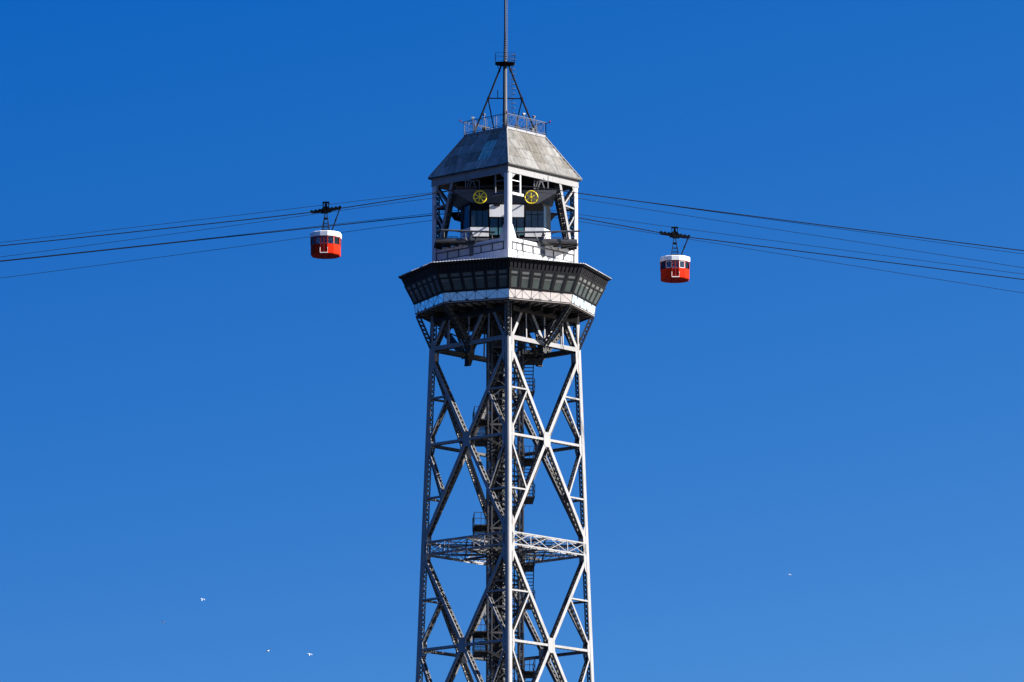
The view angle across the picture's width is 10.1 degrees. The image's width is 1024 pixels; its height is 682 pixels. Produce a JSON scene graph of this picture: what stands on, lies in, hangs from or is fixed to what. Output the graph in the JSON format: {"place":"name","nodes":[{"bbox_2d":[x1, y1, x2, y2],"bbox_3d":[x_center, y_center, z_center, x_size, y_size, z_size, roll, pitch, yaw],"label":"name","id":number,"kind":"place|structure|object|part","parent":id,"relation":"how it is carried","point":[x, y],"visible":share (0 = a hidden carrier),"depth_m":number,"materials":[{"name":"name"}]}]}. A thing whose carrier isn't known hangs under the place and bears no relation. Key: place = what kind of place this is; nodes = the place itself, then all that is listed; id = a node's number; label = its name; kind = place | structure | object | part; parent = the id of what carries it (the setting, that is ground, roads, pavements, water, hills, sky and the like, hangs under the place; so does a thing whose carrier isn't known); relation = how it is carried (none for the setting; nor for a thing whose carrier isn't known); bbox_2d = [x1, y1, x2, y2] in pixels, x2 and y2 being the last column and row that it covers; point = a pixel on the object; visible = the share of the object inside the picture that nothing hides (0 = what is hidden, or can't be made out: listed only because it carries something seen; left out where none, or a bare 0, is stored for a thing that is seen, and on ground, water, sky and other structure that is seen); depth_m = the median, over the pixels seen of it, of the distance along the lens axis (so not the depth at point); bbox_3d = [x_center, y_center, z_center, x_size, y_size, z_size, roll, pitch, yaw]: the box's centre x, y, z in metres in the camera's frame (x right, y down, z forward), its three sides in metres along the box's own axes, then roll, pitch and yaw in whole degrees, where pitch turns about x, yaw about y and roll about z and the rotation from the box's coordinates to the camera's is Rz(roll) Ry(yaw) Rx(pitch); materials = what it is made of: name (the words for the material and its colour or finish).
{"place":"outdoors","nodes":[
{"label":"outdoors","id":0,"kind":"place"},
{"bbox_2d":[0,0,1023,681],"label":"sky","id":1,"kind":"structure","parent":0,"point":[241,430],"materials":[{"name":"blue"}]},
{"bbox_3d":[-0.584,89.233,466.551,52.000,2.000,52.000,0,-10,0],"label":"pier","id":2,"kind":"structure","parent":0,"visible":0},
{"bbox_2d":[398,0,611,681],"bbox_3d":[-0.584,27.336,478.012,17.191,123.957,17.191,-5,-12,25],"label":"cableway tower","id":3,"kind":"structure","parent":2,"relation":"on","point":[504,273],"depth_m":480.08,"materials":[{"name":"silver metal"}]},
{"bbox_2d":[406,286,416,301],"bbox_3d":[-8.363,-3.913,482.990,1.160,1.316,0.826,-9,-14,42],"label":"window","id":4,"kind":"structure","parent":3,"relation":"in","point":[408,288],"depth_m":482.94,"materials":[{"name":"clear glass"}]},
{"bbox_2d":[411,284,421,299],"bbox_3d":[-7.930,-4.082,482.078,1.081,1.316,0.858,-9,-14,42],"label":"window","id":5,"kind":"structure","parent":3,"relation":"in","point":[413,286],"depth_m":482.11,"materials":[{"name":"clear glass"}]},
{"bbox_2d":[417,282,425,298],"bbox_3d":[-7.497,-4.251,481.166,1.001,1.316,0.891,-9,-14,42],"label":"window","id":6,"kind":"structure","parent":3,"relation":"in","point":[421,289],"depth_m":481.17,"materials":[{"name":"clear glass"}]},
{"bbox_2d":[404,273,441,303],"bbox_3d":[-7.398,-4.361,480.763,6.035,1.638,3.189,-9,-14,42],"label":"window frame","id":7,"kind":"structure","parent":3,"relation":"in","point":[417,287],"depth_m":480.70,"materials":[{"name":"grey paint"}]},
{"bbox_2d":[422,280,430,296],"bbox_3d":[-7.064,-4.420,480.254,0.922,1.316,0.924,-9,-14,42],"label":"window","id":8,"kind":"structure","parent":3,"relation":"in","point":[423,281],"depth_m":480.35,"materials":[{"name":"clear glass"}]},
{"bbox_2d":[427,277,435,294],"bbox_3d":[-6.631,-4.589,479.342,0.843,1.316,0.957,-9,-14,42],"label":"window","id":9,"kind":"structure","parent":3,"relation":"in","point":[429,279],"depth_m":479.42,"materials":[{"name":"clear glass"}]},
{"bbox_2d":[432,275,440,291],"bbox_3d":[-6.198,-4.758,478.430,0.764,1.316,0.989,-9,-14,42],"label":"window","id":10,"kind":"structure","parent":3,"relation":"in","point":[434,277],"depth_m":478.48,"materials":[{"name":"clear glass"}]},
{"bbox_2d":[439,274,451,290],"bbox_3d":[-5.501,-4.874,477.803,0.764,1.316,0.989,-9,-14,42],"label":"window","id":11,"kind":"structure","parent":3,"relation":"in","point":[445,282],"depth_m":477.78,"materials":[{"name":"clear glass"}]},
{"bbox_2d":[450,273,462,289],"bbox_3d":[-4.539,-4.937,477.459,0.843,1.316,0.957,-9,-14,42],"label":"window","id":12,"kind":"structure","parent":3,"relation":"in","point":[457,284],"depth_m":477.43,"materials":[{"name":"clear glass"}]},
{"bbox_2d":[461,205,469,228],"bbox_3d":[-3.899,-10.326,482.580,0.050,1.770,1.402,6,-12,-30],"label":"side window","id":13,"kind":"structure","parent":3,"relation":"in","point":[465,211],"depth_m":482.47,"materials":[{"name":"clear glass"}]},
{"bbox_2d":[463,272,473,288],"bbox_3d":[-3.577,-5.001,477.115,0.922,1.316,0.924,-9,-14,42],"label":"window","id":14,"kind":"structure","parent":3,"relation":"in","point":[468,281],"depth_m":477.08,"materials":[{"name":"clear glass"}]},
{"bbox_2d":[436,267,508,291],"bbox_3d":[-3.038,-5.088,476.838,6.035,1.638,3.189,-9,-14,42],"label":"window frame","id":15,"kind":"structure","parent":3,"relation":"in","point":[460,272],"depth_m":476.85,"materials":[{"name":"grey paint"}]},
{"bbox_2d":[471,211,476,226],"bbox_3d":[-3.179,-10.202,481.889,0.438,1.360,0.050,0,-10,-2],"label":"window","id":16,"kind":"structure","parent":3,"relation":"in","point":[473,213],"depth_m":481.88,"materials":[{"name":"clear glass"}]},
{"bbox_2d":[477,211,481,226],"bbox_3d":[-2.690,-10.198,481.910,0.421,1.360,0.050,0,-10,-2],"label":"window","id":17,"kind":"structure","parent":3,"relation":"in","point":[479,213],"depth_m":481.88,"materials":[{"name":"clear glass"}]},
{"bbox_2d":[475,271,484,287],"bbox_3d":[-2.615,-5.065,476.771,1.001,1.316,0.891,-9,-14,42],"label":"window","id":18,"kind":"structure","parent":3,"relation":"in","point":[480,283],"depth_m":476.73,"materials":[{"name":"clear glass"}]},
{"bbox_2d":[483,211,487,226],"bbox_3d":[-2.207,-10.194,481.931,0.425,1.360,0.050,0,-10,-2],"label":"window","id":19,"kind":"structure","parent":3,"relation":"in","point":[485,213],"depth_m":481.88,"materials":[{"name":"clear glass"}]},
{"bbox_2d":[487,270,495,287],"bbox_3d":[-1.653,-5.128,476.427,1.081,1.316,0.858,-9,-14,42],"label":"window","id":20,"kind":"structure","parent":3,"relation":"in","point":[491,279],"depth_m":476.38,"materials":[{"name":"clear glass"}]},
{"bbox_2d":[490,218,497,234],"bbox_3d":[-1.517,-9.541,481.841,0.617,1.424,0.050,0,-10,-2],"label":"door","id":21,"kind":"structure","parent":3,"relation":"in","point":[493,221],"depth_m":481.88,"materials":[{"name":"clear glass"}]},
{"bbox_2d":[499,218,503,234],"bbox_3d":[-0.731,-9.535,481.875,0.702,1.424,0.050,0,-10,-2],"label":"door","id":22,"kind":"structure","parent":3,"relation":"in","point":[501,220],"depth_m":481.88,"materials":[{"name":"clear glass"}]},
{"bbox_2d":[499,269,506,286],"bbox_3d":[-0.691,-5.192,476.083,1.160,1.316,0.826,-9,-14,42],"label":"window","id":23,"kind":"structure","parent":3,"relation":"in","point":[502,278],"depth_m":476.15,"materials":[{"name":"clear glass"}]},
{"bbox_2d":[0,210,1020,273],"bbox_3d":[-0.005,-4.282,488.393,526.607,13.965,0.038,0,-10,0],"label":"haul cable","id":24,"kind":"object","parent":3,"relation":"attached to","point":[551,210],"visible":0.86,"depth_m":489.16,"materials":[{"name":"metal"}]},
{"bbox_2d":[0,187,1022,253],"bbox_3d":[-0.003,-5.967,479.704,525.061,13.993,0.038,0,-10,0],"label":"haul cable","id":25,"kind":"object","parent":3,"relation":"attached to","point":[522,187],"visible":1,"depth_m":480.44,"materials":[{"name":"metal"}]},
{"bbox_2d":[0,185,1023,250],"bbox_3d":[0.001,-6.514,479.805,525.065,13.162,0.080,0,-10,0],"label":"track cable","id":26,"kind":"object","parent":3,"relation":"attached to","point":[521,186],"visible":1,"depth_m":480.44,"materials":[{"name":"metal"}]},
{"bbox_2d":[310,202,341,258],"bbox_3d":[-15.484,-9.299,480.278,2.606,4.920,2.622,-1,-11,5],"label":"cable car","id":27,"kind":"object","parent":26,"relation":"attached to","point":[323,250],"visible":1,"depth_m":479.35,"materials":[{"name":"red metal"}]},
{"bbox_3d":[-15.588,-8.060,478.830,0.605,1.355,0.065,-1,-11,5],"label":"door","id":28,"kind":"part","parent":27,"relation":"part of","materials":[{"name":"red metal"}]},
{"bbox_3d":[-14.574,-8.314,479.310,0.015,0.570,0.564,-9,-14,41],"label":"window","id":29,"kind":"part","parent":27,"relation":"part of","materials":[{"name":"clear glass"}]},
{"bbox_2d":[0,212,1023,279],"bbox_3d":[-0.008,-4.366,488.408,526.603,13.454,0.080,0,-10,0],"label":"track cable","id":30,"kind":"object","parent":3,"relation":"attached to","point":[551,212],"visible":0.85,"depth_m":489.07,"materials":[{"name":"metal"}]},
{"bbox_2d":[659,227,689,282],"bbox_3d":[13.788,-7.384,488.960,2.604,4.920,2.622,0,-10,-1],"label":"cable car","id":31,"kind":"object","parent":30,"relation":"attached to","point":[675,274],"visible":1,"depth_m":488.01,"materials":[{"name":"red metal"}]},
{"bbox_3d":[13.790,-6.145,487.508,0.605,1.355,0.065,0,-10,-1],"label":"door","id":32,"kind":"part","parent":31,"relation":"part of","materials":[{"name":"red metal"}]},
{"bbox_2d":[2,217,1021,292],"bbox_3d":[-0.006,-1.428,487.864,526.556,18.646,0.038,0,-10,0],"label":"haul cable","id":33,"kind":"object","parent":3,"relation":"attached to","point":[554,217],"visible":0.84,"depth_m":488.95,"materials":[{"name":"metal"}]},
{"bbox_2d":[2,191,1023,267],"bbox_3d":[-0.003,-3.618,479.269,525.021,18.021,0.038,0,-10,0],"label":"haul cable","id":34,"kind":"object","parent":3,"relation":"attached to","point":[514,191],"visible":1,"depth_m":480.37,"materials":[{"name":"metal"}]},
{"bbox_2d":[512,218,515,234],"bbox_3d":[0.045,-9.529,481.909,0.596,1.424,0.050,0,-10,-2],"label":"door","id":35,"kind":"structure","parent":3,"relation":"in","point":[513,219],"depth_m":482.00,"materials":[{"name":"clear glass"}]},
{"bbox_2d":[511,270,519,286],"bbox_3d":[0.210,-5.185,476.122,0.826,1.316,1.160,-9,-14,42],"label":"window","id":36,"kind":"structure","parent":3,"relation":"in","point":[514,280],"depth_m":476.15,"materials":[{"name":"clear glass"}]},
{"bbox_2d":[517,218,523,234],"bbox_3d":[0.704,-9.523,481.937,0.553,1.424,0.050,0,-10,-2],"label":"door","id":37,"kind":"structure","parent":3,"relation":"in","point":[520,221],"depth_m":482.00,"materials":[{"name":"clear glass"}]},
{"bbox_2d":[521,271,530,287],"bbox_3d":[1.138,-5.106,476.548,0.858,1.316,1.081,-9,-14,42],"label":"window","id":38,"kind":"structure","parent":3,"relation":"in","point":[525,282],"depth_m":476.61,"materials":[{"name":"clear glass"}]},
{"bbox_2d":[526,211,530,226],"bbox_3d":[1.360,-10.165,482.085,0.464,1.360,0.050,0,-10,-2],"label":"window","id":39,"kind":"structure","parent":3,"relation":"in","point":[528,217],"depth_m":482.00,"materials":[{"name":"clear glass"}]},
{"bbox_2d":[532,211,536,226],"bbox_3d":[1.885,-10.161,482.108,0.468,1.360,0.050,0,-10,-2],"label":"window","id":40,"kind":"structure","parent":3,"relation":"in","point":[534,217],"depth_m":482.11,"materials":[{"name":"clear glass"}]},
{"bbox_2d":[532,272,542,288],"bbox_3d":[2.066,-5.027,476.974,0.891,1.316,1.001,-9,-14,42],"label":"window","id":41,"kind":"structure","parent":3,"relation":"in","point":[536,283],"depth_m":476.96,"materials":[{"name":"grey glass"}]},
{"bbox_2d":[538,211,543,226],"bbox_3d":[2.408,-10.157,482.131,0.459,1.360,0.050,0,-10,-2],"label":"window","id":42,"kind":"structure","parent":3,"relation":"in","point":[540,213],"depth_m":482.11,"materials":[{"name":"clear glass"}]},
{"bbox_2d":[509,267,579,292],"bbox_3d":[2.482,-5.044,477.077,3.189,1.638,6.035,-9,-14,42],"label":"window frame","id":43,"kind":"structure","parent":3,"relation":"in","point":[520,274],"depth_m":477.08,"materials":[{"name":"grey paint"}]},
{"bbox_2d":[543,206,550,229],"bbox_3d":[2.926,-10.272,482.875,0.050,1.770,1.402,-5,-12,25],"label":"side window","id":44,"kind":"structure","parent":3,"relation":"in","point":[547,212],"depth_m":482.82,"materials":[{"name":"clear glass"}]},
{"bbox_2d":[543,273,554,289],"bbox_3d":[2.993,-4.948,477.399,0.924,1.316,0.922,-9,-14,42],"label":"window","id":45,"kind":"structure","parent":3,"relation":"in","point":[547,284],"depth_m":477.43,"materials":[{"name":"grey glass"}]},
{"bbox_2d":[554,274,565,290],"bbox_3d":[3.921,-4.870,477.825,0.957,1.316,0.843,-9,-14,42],"label":"window","id":46,"kind":"structure","parent":3,"relation":"in","point":[558,286],"depth_m":477.78,"materials":[{"name":"grey glass"}]},
{"bbox_2d":[564,275,576,291],"bbox_3d":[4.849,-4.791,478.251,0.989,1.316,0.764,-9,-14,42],"label":"window","id":47,"kind":"structure","parent":3,"relation":"in","point":[570,283],"depth_m":478.25,"materials":[{"name":"grey glass"}]},
{"bbox_2d":[574,276,582,293],"bbox_3d":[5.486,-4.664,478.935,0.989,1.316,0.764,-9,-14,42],"label":"window","id":48,"kind":"structure","parent":3,"relation":"in","point":[581,278],"depth_m":479.06,"materials":[{"name":"grey glass"}]},
{"bbox_2d":[578,278,586,295],"bbox_3d":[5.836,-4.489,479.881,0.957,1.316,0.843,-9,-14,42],"label":"window","id":49,"kind":"structure","parent":3,"relation":"in","point":[585,280],"depth_m":479.88,"materials":[{"name":"grey glass"}]},
{"bbox_2d":[582,281,590,297],"bbox_3d":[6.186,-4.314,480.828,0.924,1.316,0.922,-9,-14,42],"label":"window","id":50,"kind":"structure","parent":3,"relation":"in","point":[584,294],"depth_m":480.82,"materials":[{"name":"grey glass"}]},
{"bbox_2d":[573,273,605,305],"bbox_3d":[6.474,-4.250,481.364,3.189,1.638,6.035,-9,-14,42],"label":"window frame","id":51,"kind":"structure","parent":3,"relation":"in","point":[586,284],"depth_m":481.23,"materials":[{"name":"grey paint"}]},
{"bbox_2d":[586,283,595,299],"bbox_3d":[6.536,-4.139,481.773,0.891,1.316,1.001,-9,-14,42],"label":"window","id":52,"kind":"structure","parent":3,"relation":"in","point":[593,285],"depth_m":481.88,"materials":[{"name":"grey glass"}]},
{"bbox_2d":[590,286,598,301],"bbox_3d":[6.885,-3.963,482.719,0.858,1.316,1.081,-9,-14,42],"label":"window","id":53,"kind":"structure","parent":3,"relation":"in","point":[594,294],"depth_m":482.82,"materials":[{"name":"grey glass"}]},
{"bbox_2d":[594,288,602,303],"bbox_3d":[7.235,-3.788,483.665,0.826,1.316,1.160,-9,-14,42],"label":"window","id":54,"kind":"structure","parent":3,"relation":"in","point":[601,289],"depth_m":483.65,"materials":[{"name":"grey glass"}]}
]}

